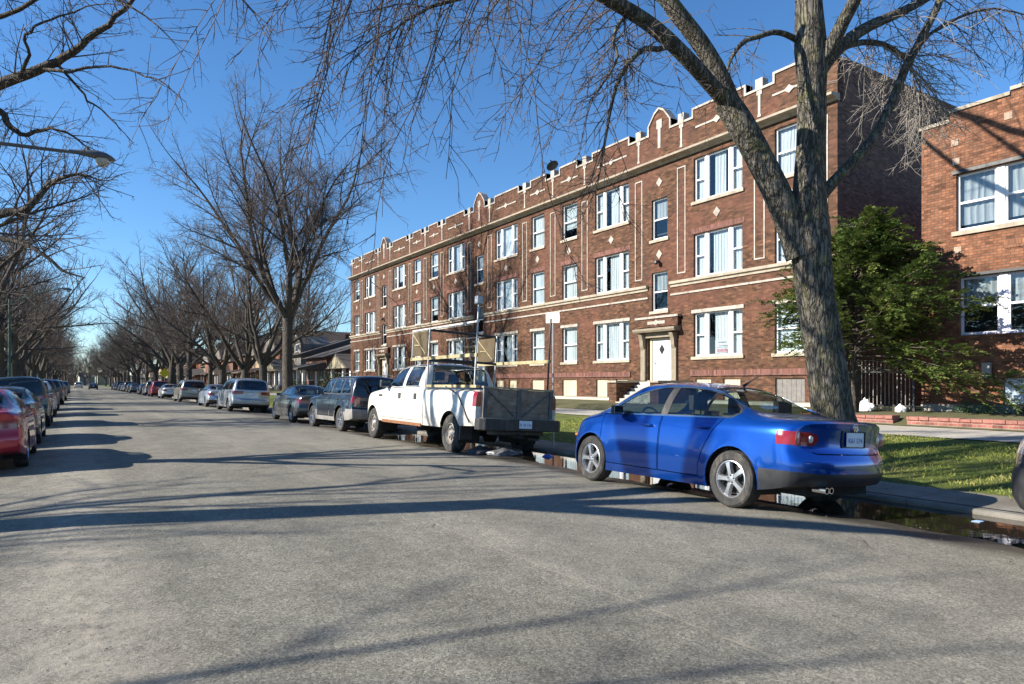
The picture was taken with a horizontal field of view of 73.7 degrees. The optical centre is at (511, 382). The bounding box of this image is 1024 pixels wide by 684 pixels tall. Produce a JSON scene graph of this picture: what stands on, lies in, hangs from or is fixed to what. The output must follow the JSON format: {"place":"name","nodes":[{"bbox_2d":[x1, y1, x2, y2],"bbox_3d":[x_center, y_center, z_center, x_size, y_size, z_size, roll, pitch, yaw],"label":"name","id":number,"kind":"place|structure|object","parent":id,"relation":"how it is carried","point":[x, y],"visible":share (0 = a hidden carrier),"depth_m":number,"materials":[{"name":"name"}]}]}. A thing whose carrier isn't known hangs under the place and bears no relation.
{"place":"outdoors","nodes":[
{"label":"outdoors","id":0,"kind":"place"},
{"bbox_2d":[0,385,1023,683],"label":"road","id":1,"kind":"structure","parent":0,"point":[266,549],"depth_m":5.09,"materials":[{"name":"grey asphalt"}]},
{"bbox_2d":[0,388,38,466],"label":"sedan","id":2,"kind":"object","parent":1,"relation":"on","point":[18,442],"visible":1,"depth_m":11.48,"materials":[{"name":"red paint"}]},
{"bbox_2d":[0,386,47,443],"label":"sedan","id":3,"kind":"object","parent":1,"relation":"on","point":[39,414],"visible":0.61,"depth_m":16.35,"materials":[{"name":"paint"}]},
{"bbox_2d":[0,374,54,426],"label":"car","id":4,"kind":"object","parent":1,"relation":"on","point":[36,387],"visible":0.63,"depth_m":21.98,"materials":[{"name":"green paint"}]},
{"bbox_2d":[0,380,40,394],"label":"rear window","id":5,"kind":"structure","parent":4,"relation":"in","point":[33,385],"depth_m":21.80,"materials":[{"name":"glass"}]},
{"bbox_2d":[148,381,169,397],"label":"car","id":6,"kind":"object","parent":1,"relation":"on","point":[153,388],"visible":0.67,"depth_m":71.06,"materials":[{"name":"red paint"}]},
{"bbox_2d":[158,384,176,397],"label":"sedan","id":7,"kind":"object","parent":1,"relation":"on","point":[165,391],"visible":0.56,"depth_m":63.58,"materials":[{"name":"white paint"}]},
{"bbox_2d":[173,380,206,401],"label":"minivan","id":8,"kind":"object","parent":1,"relation":"on","point":[185,389],"visible":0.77,"depth_m":51.81,"materials":[{"name":"beige paint"}]},
{"bbox_2d":[198,384,224,406],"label":"sedan","id":9,"kind":"object","parent":1,"relation":"on","point":[207,397],"visible":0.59,"depth_m":41.31,"materials":[{"name":"silver paint"}]},
{"bbox_2d":[217,378,269,412],"bbox_3d":[-14.431,0.617,36.503,2.233,1.756,5.048,4,-2,-33],"label":"minivan","id":10,"kind":"object","parent":1,"relation":"on","point":[251,394],"visible":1,"depth_m":34.60,"materials":[{"name":"silver metal"}]},
{"bbox_2d":[272,385,335,423],"bbox_3d":[-7.969,0.781,26.389,1.989,1.421,4.648,4,-2,-32],"label":"sedan","id":11,"kind":"object","parent":1,"relation":"on","point":[294,407],"visible":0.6,"depth_m":25.19,"materials":[{"name":"grey paint"}]},
{"bbox_2d":[308,373,400,432],"bbox_3d":[-5.091,0.614,21.912,2.030,1.768,4.500,4,-2,-34],"label":"suv","id":12,"kind":"object","parent":1,"relation":"on","point":[344,409],"visible":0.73,"depth_m":20.32,"materials":[{"name":"paint"}]},
{"bbox_2d":[317,378,333,414],"bbox_3d":[-5.882,0.421,21.736,0.308,1.198,1.101,4,-2,-34],"label":"door","id":13,"kind":"structure","parent":12,"relation":"in","point":[323,400],"depth_m":21.68,"materials":[{"name":"paint"}]},
{"bbox_2d":[357,379,397,394],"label":"rear window","id":14,"kind":"structure","parent":12,"relation":"in","point":[366,386],"depth_m":19.99,"materials":[{"name":"black glass"}]},
{"bbox_2d":[367,296,559,452],"bbox_3d":[-1.470,-0.088,16.297,2.360,3.161,6.603,4,-2,-32],"label":"pickup truck","id":15,"kind":"object","parent":1,"relation":"on","point":[457,418],"visible":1,"depth_m":14.50,"materials":[{"name":"white paint"}]},
{"bbox_2d":[465,445,494,454],"bbox_3d":[-0.639,1.369,13.956,0.706,0.201,0.525,0,0,-33],"label":"rubbish bag","id":16,"kind":"object","parent":1,"relation":"on","point":[479,450],"visible":0.78,"depth_m":13.78,"materials":[{"name":"plastic"}]},
{"bbox_2d":[486,446,522,455],"bbox_3d":[-0.147,1.379,13.851,0.828,0.203,0.449,0,0,-33],"label":"rubbish bag","id":17,"kind":"object","parent":1,"relation":"on","point":[504,451],"visible":0.93,"depth_m":13.70,"materials":[{"name":"grey plastic"}]},
{"bbox_2d":[382,434,1023,548],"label":"puddle","id":18,"kind":"object","parent":1,"relation":"on","point":[1003,531],"visible":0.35,"depth_m":7.94,"materials":[{"name":"black liquid"}]},
{"bbox_2d":[575,375,883,507],"bbox_3d":[2.591,0.684,9.292,2.091,1.569,4.459,4,-2,-32],"label":"blue sedan","id":19,"kind":"object","parent":1,"relation":"on","point":[747,453],"visible":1,"depth_m":7.89,"materials":[{"name":"paint"}]},
{"bbox_2d":[1011,439,1023,509],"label":"car","id":20,"kind":"object","parent":1,"relation":"on","point":[1017,485],"visible":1,"depth_m":5.55,"materials":[{"name":"black paint"}]},
{"bbox_2d":[0,0,1023,381],"label":"sky","id":21,"kind":"structure","parent":0,"point":[436,199],"materials":[{"name":"blue"}]},
{"bbox_2d":[98,385,1019,497],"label":"lawn","id":22,"kind":"structure","parent":0,"point":[892,475],"depth_m":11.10,"materials":[{"name":"plant"}]},
{"bbox_2d":[88,332,138,381],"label":"bare tree","id":23,"kind":"object","parent":22,"relation":"on","point":[121,377],"visible":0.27,"depth_m":191.30,"materials":[{"name":"brown plant"}]},
{"bbox_2d":[89,308,138,381],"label":"bare tree","id":24,"kind":"object","parent":22,"relation":"on","point":[128,374],"visible":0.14,"depth_m":166.71,"materials":[{"name":"brown plant"}]},
{"bbox_2d":[97,317,157,382],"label":"bare tree","id":25,"kind":"object","parent":22,"relation":"on","point":[126,366],"visible":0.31,"depth_m":144.19,"materials":[{"name":"brown plant"}]},
{"bbox_2d":[105,314,155,384],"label":"bare tree","id":26,"kind":"object","parent":22,"relation":"on","point":[135,370],"visible":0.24,"depth_m":133.99,"materials":[{"name":"brown plant"}]},
{"bbox_2d":[92,291,185,380],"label":"bare tree","id":27,"kind":"object","parent":22,"relation":"on","point":[155,370],"visible":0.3,"depth_m":114.59,"materials":[{"name":"brown plant"}]},
{"bbox_2d":[103,288,178,384],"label":"bare tree","id":28,"kind":"object","parent":22,"relation":"on","point":[146,371],"visible":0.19,"depth_m":125.02,"materials":[{"name":"brown plant"}]},
{"bbox_2d":[71,253,214,381],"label":"bare tree","id":29,"kind":"object","parent":22,"relation":"on","point":[165,361],"visible":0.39,"depth_m":97.07,"materials":[{"name":"brown plant"}]},
{"bbox_2d":[124,262,190,380],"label":"bare tree","id":30,"kind":"object","parent":22,"relation":"on","point":[162,365],"visible":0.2,"depth_m":106.70,"materials":[{"name":"brown plant"}]},
{"bbox_2d":[104,251,232,386],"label":"bare tree","id":31,"kind":"object","parent":22,"relation":"on","point":[172,369],"visible":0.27,"depth_m":91.93,"materials":[{"name":"brown plant"}]},
{"bbox_2d":[100,231,274,384],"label":"bare tree","id":32,"kind":"object","parent":22,"relation":"on","point":[179,373],"visible":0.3,"depth_m":83.18,"materials":[{"name":"brown plant"}]},
{"bbox_2d":[131,223,265,379],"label":"bare tree","id":33,"kind":"object","parent":22,"relation":"on","point":[188,368],"visible":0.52,"depth_m":76.43,"materials":[{"name":"brown plant"}]},
{"bbox_2d":[115,242,281,387],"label":"bare tree","id":34,"kind":"object","parent":22,"relation":"on","point":[215,361],"visible":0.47,"depth_m":60.32,"materials":[{"name":"brown plant"}]},
{"bbox_2d":[148,247,265,389],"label":"bare tree","id":35,"kind":"object","parent":22,"relation":"on","point":[211,368],"visible":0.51,"depth_m":69.18,"materials":[{"name":"brown plant"}]},
{"bbox_2d":[139,224,317,377],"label":"bare tree","id":36,"kind":"object","parent":22,"relation":"on","point":[245,367],"visible":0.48,"depth_m":54.09,"materials":[{"name":"brown plant"}]},
{"bbox_2d":[130,61,425,394],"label":"bare tree","id":37,"kind":"object","parent":22,"relation":"on","point":[263,267],"visible":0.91,"depth_m":41.36,"materials":[{"name":"brown plant"}]},
{"bbox_2d":[193,212,362,383],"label":"bare tree","id":38,"kind":"object","parent":22,"relation":"on","point":[267,360],"visible":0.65,"depth_m":50.39,"materials":[{"name":"brown plant"}]},
{"bbox_2d":[102,0,1023,421],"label":"forked tree","id":39,"kind":"object","parent":22,"relation":"on","point":[800,214],"visible":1,"depth_m":12.55,"materials":[{"name":"brown plant"}]},
{"bbox_2d":[101,386,1023,513],"bbox_3d":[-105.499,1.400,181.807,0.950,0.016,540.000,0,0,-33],"label":"apron","id":40,"kind":"object","parent":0,"point":[972,499],"visible":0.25,"depth_m":8.61,"materials":[{"name":"concrete"}]},
{"bbox_2d":[546,312,559,445],"bbox_3d":[0.915,-0.080,15.162,0.340,2.980,0.057,0,0,29],"label":"street sign","id":41,"kind":"object","parent":40,"relation":"on","point":[554,317],"visible":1,"depth_m":15.15,"materials":[{"name":"grey metal"}]},
{"bbox_2d":[98,386,1023,520],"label":"curb","id":42,"kind":"structure","parent":40,"relation":"on","point":[957,508],"depth_m":8.31,"materials":[{"name":"concrete"}]},
{"bbox_2d":[216,388,1023,431],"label":"yard","id":43,"kind":"structure","parent":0,"point":[721,409],"depth_m":23.16,"materials":[{"name":"green plant"}]},
{"bbox_2d":[213,343,243,387],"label":"brick house","id":44,"kind":"structure","parent":43,"relation":"on","point":[231,365],"depth_m":123.83,"materials":[{"name":"brown brick"}]},
{"bbox_2d":[224,264,276,377],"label":"bare tree","id":45,"kind":"object","parent":43,"relation":"on","point":[242,291],"visible":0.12,"depth_m":111.42,"materials":[{"name":"brown plant"}]},
{"bbox_2d":[249,330,350,384],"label":"brick house","id":46,"kind":"structure","parent":43,"relation":"on","point":[336,336],"depth_m":99.32,"materials":[{"name":"brown brick"}]},
{"bbox_2d":[267,242,346,350],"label":"bare tree","id":47,"kind":"object","parent":43,"relation":"on","point":[308,301],"visible":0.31,"depth_m":91.02,"materials":[{"name":"brown plant"}]},
{"bbox_2d":[267,334,350,389],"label":"dormer house","id":48,"kind":"structure","parent":43,"relation":"on","point":[322,344],"depth_m":88.15,"materials":[{"name":"grey"}]},
{"bbox_2d":[280,344,350,390],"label":"bungalow","id":49,"kind":"object","parent":43,"relation":"on","point":[314,367],"visible":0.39,"depth_m":78.56,"materials":[{"name":"brick"}]},
{"bbox_2d":[316,371,350,391],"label":"shrub","id":50,"kind":"object","parent":43,"relation":"on","point":[338,387],"visible":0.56,"depth_m":67.13,"materials":[{"name":"green plant"}]},
{"bbox_2d":[326,333,350,390],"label":"brick house","id":51,"kind":"structure","parent":43,"relation":"on","point":[341,361],"depth_m":71.13,"materials":[{"name":"brick"}]},
{"bbox_2d":[346,56,955,409],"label":"apartment building","id":52,"kind":"structure","parent":43,"relation":"on","point":[669,304],"depth_m":31.81,"materials":[{"name":"brown brick"}]},
{"bbox_2d":[364,347,375,371],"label":"window","id":53,"kind":"structure","parent":52,"relation":"in","point":[368,349],"depth_m":62.21,"materials":[{"name":"white glass"}]},
{"bbox_2d":[392,344,405,370],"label":"window","id":54,"kind":"structure","parent":52,"relation":"in","point":[403,346],"depth_m":56.52,"materials":[{"name":"white glass"}]},
{"bbox_2d":[392,264,405,291],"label":"window","id":55,"kind":"structure","parent":52,"relation":"in","point":[402,268],"depth_m":56.52,"materials":[{"name":"white glass"}]},
{"bbox_2d":[395,304,405,327],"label":"window","id":56,"kind":"structure","parent":52,"relation":"in","point":[400,315],"depth_m":56.66,"materials":[{"name":"white glass"}]},
{"bbox_2d":[446,337,464,364],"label":"window","id":57,"kind":"structure","parent":52,"relation":"in","point":[459,342],"depth_m":48.12,"materials":[{"name":"white glass"}]},
{"bbox_2d":[446,242,464,275],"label":"window","id":58,"kind":"structure","parent":52,"relation":"in","point":[460,256],"depth_m":48.10,"materials":[{"name":"white glass"}]},
{"bbox_2d":[449,290,464,318],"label":"window","id":59,"kind":"structure","parent":52,"relation":"in","point":[460,303],"depth_m":48.12,"materials":[{"name":"white glass"}]},
{"bbox_2d":[494,331,517,366],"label":"window","id":60,"kind":"structure","parent":52,"relation":"in","point":[511,349],"depth_m":42.46,"materials":[{"name":"white glass"}]},
{"bbox_2d":[494,224,517,261],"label":"window","id":61,"kind":"structure","parent":52,"relation":"in","point":[507,245],"depth_m":42.57,"materials":[{"name":"white glass"}]},
{"bbox_2d":[497,278,516,310],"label":"window","id":62,"kind":"structure","parent":52,"relation":"in","point":[510,284],"depth_m":42.58,"materials":[{"name":"white glass"}]},
{"bbox_2d":[529,327,544,365],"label":"window","id":63,"kind":"structure","parent":52,"relation":"in","point":[539,347],"depth_m":39.65,"materials":[{"name":"white glass"}]},
{"bbox_2d":[529,214,544,251],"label":"window","id":64,"kind":"structure","parent":52,"relation":"in","point":[539,233],"depth_m":39.66,"materials":[{"name":"white glass"}]},
{"bbox_2d":[533,271,543,304],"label":"window","id":65,"kind":"structure","parent":52,"relation":"in","point":[539,289],"depth_m":39.71,"materials":[{"name":"white glass"}]},
{"bbox_2d":[560,324,577,364],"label":"window","id":66,"kind":"structure","parent":52,"relation":"in","point":[571,333],"depth_m":37.15,"materials":[{"name":"white glass"}]},
{"bbox_2d":[560,202,577,242],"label":"window","id":67,"kind":"structure","parent":52,"relation":"in","point":[569,223],"depth_m":37.09,"materials":[{"name":"white glass"}]},
{"bbox_2d":[564,263,576,298],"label":"window","id":68,"kind":"structure","parent":52,"relation":"in","point":[571,285],"depth_m":37.16,"materials":[{"name":"white glass"}]},
{"bbox_2d":[564,380,576,395],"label":"boarded window","id":69,"kind":"structure","parent":52,"relation":"in","point":[570,386],"depth_m":36.92,"materials":[{"name":"beige wood"}]},
{"bbox_2d":[597,379,606,396],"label":"boarded window","id":70,"kind":"structure","parent":52,"relation":"in","point":[601,383],"depth_m":34.72,"materials":[{"name":"beige wood"}]},
{"bbox_2d":[593,317,629,363],"bbox_3d":[5.037,-2.075,34.057,0.342,2.150,2.750,0,0,-33],"label":"window","id":71,"kind":"structure","parent":52,"relation":"in","point":[616,330],"depth_m":34.15,"materials":[{"name":"white glass"}]},
{"bbox_2d":[593,183,629,233],"bbox_3d":[5.037,-8.675,34.057,0.342,2.010,2.750,0,0,-33],"label":"window","id":72,"kind":"structure","parent":52,"relation":"in","point":[602,212],"depth_m":34.15,"materials":[{"name":"white glass"}]},
{"bbox_2d":[597,251,628,293],"bbox_3d":[5.096,-5.470,34.095,0.202,1.860,2.550,0,0,-33],"label":"window","id":73,"kind":"structure","parent":52,"relation":"in","point":[617,260],"depth_m":34.13,"materials":[{"name":"white glass"}]},
{"bbox_2d":[649,271,668,314],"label":"window","id":74,"kind":"structure","parent":52,"relation":"in","point":[661,277],"depth_m":31.46,"materials":[{"name":"white glass"}]},
{"bbox_2d":[649,197,668,243],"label":"window","id":75,"kind":"structure","parent":52,"relation":"in","point":[661,204],"depth_m":31.46,"materials":[{"name":"white glass"}]},
{"bbox_2d":[653,339,670,379],"bbox_3d":[6.863,-1.040,31.296,0.118,1.880,1.180,0,0,-33],"label":"door","id":76,"kind":"structure","parent":52,"relation":"in","point":[661,348],"depth_m":31.30,"materials":[{"name":"white wood"}]},
{"bbox_2d":[691,304,743,359],"bbox_3d":[8.616,-2.075,28.464,0.342,2.150,2.750,0,0,-33],"label":"window","id":77,"kind":"structure","parent":52,"relation":"in","point":[724,320],"depth_m":28.50,"materials":[{"name":"white glass"}]},
{"bbox_2d":[691,145,743,205],"bbox_3d":[8.616,-8.675,28.464,0.342,2.010,2.750,0,0,-33],"label":"window","id":78,"kind":"structure","parent":52,"relation":"in","point":[703,180],"depth_m":28.57,"materials":[{"name":"white glass"}]},
{"bbox_2d":[695,224,741,276],"bbox_3d":[8.675,-5.470,28.502,0.202,1.860,2.550,0,0,-33],"label":"window","id":79,"kind":"structure","parent":52,"relation":"in","point":[724,248],"depth_m":28.56,"materials":[{"name":"white glass"}]},
{"bbox_2d":[776,123,796,178],"bbox_3d":[10.465,-8.675,25.575,0.342,2.010,1.500,0,0,-33],"label":"window","id":80,"kind":"structure","parent":52,"relation":"in","point":[787,153],"depth_m":25.90,"materials":[{"name":"white glass"}]},
{"bbox_2d":[771,299,803,356],"bbox_3d":[10.465,-2.075,25.575,0.342,2.150,1.500,0,0,-33],"label":"window","id":81,"kind":"structure","parent":52,"relation":"in","point":[779,354],"depth_m":25.89,"materials":[{"name":"white glass"}]},
{"bbox_2d":[776,378,804,401],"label":"boarded window","id":82,"kind":"structure","parent":52,"relation":"in","point":[791,389],"depth_m":25.53,"materials":[{"name":"white wood"}]},
{"bbox_2d":[800,412,899,425],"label":"edging wall","id":83,"kind":"structure","parent":43,"relation":"on","point":[890,419],"depth_m":18.26,"materials":[{"name":"red brick"}]},
{"bbox_2d":[846,356,915,411],"bbox_3d":[11.226,0.075,21.788,0.070,1.810,3.170,0,0,-33],"label":"iron fence","id":84,"kind":"object","parent":43,"relation":"on","point":[913,406],"visible":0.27,"depth_m":21.10,"materials":[{"name":"metal"}]},
{"bbox_2d":[746,205,1023,413],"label":"evergreen tree","id":85,"kind":"object","parent":43,"relation":"on","point":[866,247],"visible":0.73,"depth_m":19.30,"materials":[{"name":"green plant"}]},
{"bbox_2d":[906,416,1023,431],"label":"edging wall","id":86,"kind":"structure","parent":43,"relation":"on","point":[972,423],"depth_m":16.42,"materials":[{"name":"red brick"}]},
{"bbox_2d":[919,82,1023,413],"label":"brick flat","id":87,"kind":"structure","parent":43,"relation":"on","point":[972,208],"depth_m":19.82,"materials":[{"name":"brick"}]},
{"bbox_2d":[951,160,1023,236],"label":"window","id":88,"kind":"structure","parent":87,"relation":"in","point":[995,193],"depth_m":19.65,"materials":[{"name":"white glass"}]},
{"bbox_2d":[961,271,1023,334],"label":"window","id":89,"kind":"structure","parent":87,"relation":"in","point":[1010,285],"depth_m":19.35,"materials":[{"name":"white glass"}]},
{"bbox_2d":[1005,378,1023,404],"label":"glass block window","id":90,"kind":"structure","parent":87,"relation":"in","point":[1009,389],"depth_m":19.03,"materials":[{"name":"white glass"}]},
{"bbox_2d":[270,393,1023,441],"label":"sidewalk","id":91,"kind":"structure","parent":0,"point":[1004,436],"depth_m":15.48,"materials":[{"name":"concrete"}]},
{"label":"lawn","id":92,"kind":"structure","parent":0,"visible":0},
{"bbox_2d":[0,200,64,335],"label":"bare tree","id":93,"kind":"object","parent":92,"relation":"on","point":[2,319],"visible":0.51,"depth_m":47.78,"materials":[{"name":"brown plant"}]},
{"bbox_2d":[8,287,71,376],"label":"street lamp","id":94,"kind":"object","parent":92,"relation":"on","point":[9,337],"visible":0.81,"depth_m":41.94,"materials":[{"name":"grey metal"}]},
{"bbox_2d":[4,264,75,376],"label":"bare tree","id":95,"kind":"object","parent":92,"relation":"on","point":[35,364],"visible":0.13,"depth_m":103.95,"materials":[{"name":"brown plant"}]},
{"bbox_2d":[4,254,75,375],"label":"bare tree","id":96,"kind":"object","parent":92,"relation":"on","point":[29,361],"visible":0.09,"depth_m":111.85,"materials":[{"name":"brown plant"}]},
{"bbox_2d":[4,263,78,363],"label":"bare tree","id":97,"kind":"object","parent":92,"relation":"on","point":[6,342],"visible":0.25,"depth_m":89.72,"materials":[{"name":"brown plant"}]},
{"bbox_2d":[5,297,78,378],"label":"bare tree","id":98,"kind":"object","parent":92,"relation":"on","point":[39,371],"visible":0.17,"depth_m":121.01,"materials":[{"name":"brown plant"}]},
{"bbox_2d":[4,268,81,375],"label":"bare tree","id":99,"kind":"object","parent":92,"relation":"on","point":[23,366],"visible":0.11,"depth_m":95.90,"materials":[{"name":"brown plant"}]},
{"bbox_2d":[7,252,85,375],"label":"bare tree","id":100,"kind":"object","parent":92,"relation":"on","point":[48,287],"visible":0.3,"depth_m":80.99,"materials":[{"name":"brown plant"}]},
{"bbox_2d":[0,92,106,329],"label":"bare tree","id":101,"kind":"object","parent":92,"relation":"on","point":[7,275],"visible":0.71,"depth_m":31.72,"materials":[{"name":"brown plant"}]},
{"bbox_2d":[0,202,108,380],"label":"bare tree","id":102,"kind":"object","parent":92,"relation":"on","point":[14,356],"visible":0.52,"depth_m":61.09,"materials":[{"name":"brown plant"}]},
{"bbox_2d":[0,204,113,376],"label":"bare tree","id":103,"kind":"object","parent":92,"relation":"on","point":[16,363],"visible":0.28,"depth_m":73.29,"materials":[{"name":"brown plant"}]},
{"bbox_2d":[0,141,115,167],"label":"street lamp","id":104,"kind":"object","parent":92,"relation":"on","point":[101,158],"visible":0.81,"depth_m":12.91,"materials":[{"name":"grey metal"}]},
{"bbox_2d":[43,315,87,377],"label":"bare tree","id":105,"kind":"object","parent":92,"relation":"on","point":[46,371],"visible":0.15,"depth_m":153.20,"materials":[{"name":"brown plant"}]},
{"bbox_2d":[0,6,136,276],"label":"bare tree","id":106,"kind":"object","parent":92,"relation":"on","point":[34,212],"visible":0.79,"depth_m":23.51,"materials":[{"name":"brown plant"}]},
{"bbox_2d":[0,0,284,299],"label":"spreading tree","id":107,"kind":"object","parent":92,"relation":"on","point":[24,73],"visible":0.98,"depth_m":11.18,"materials":[{"name":"brown plant"}]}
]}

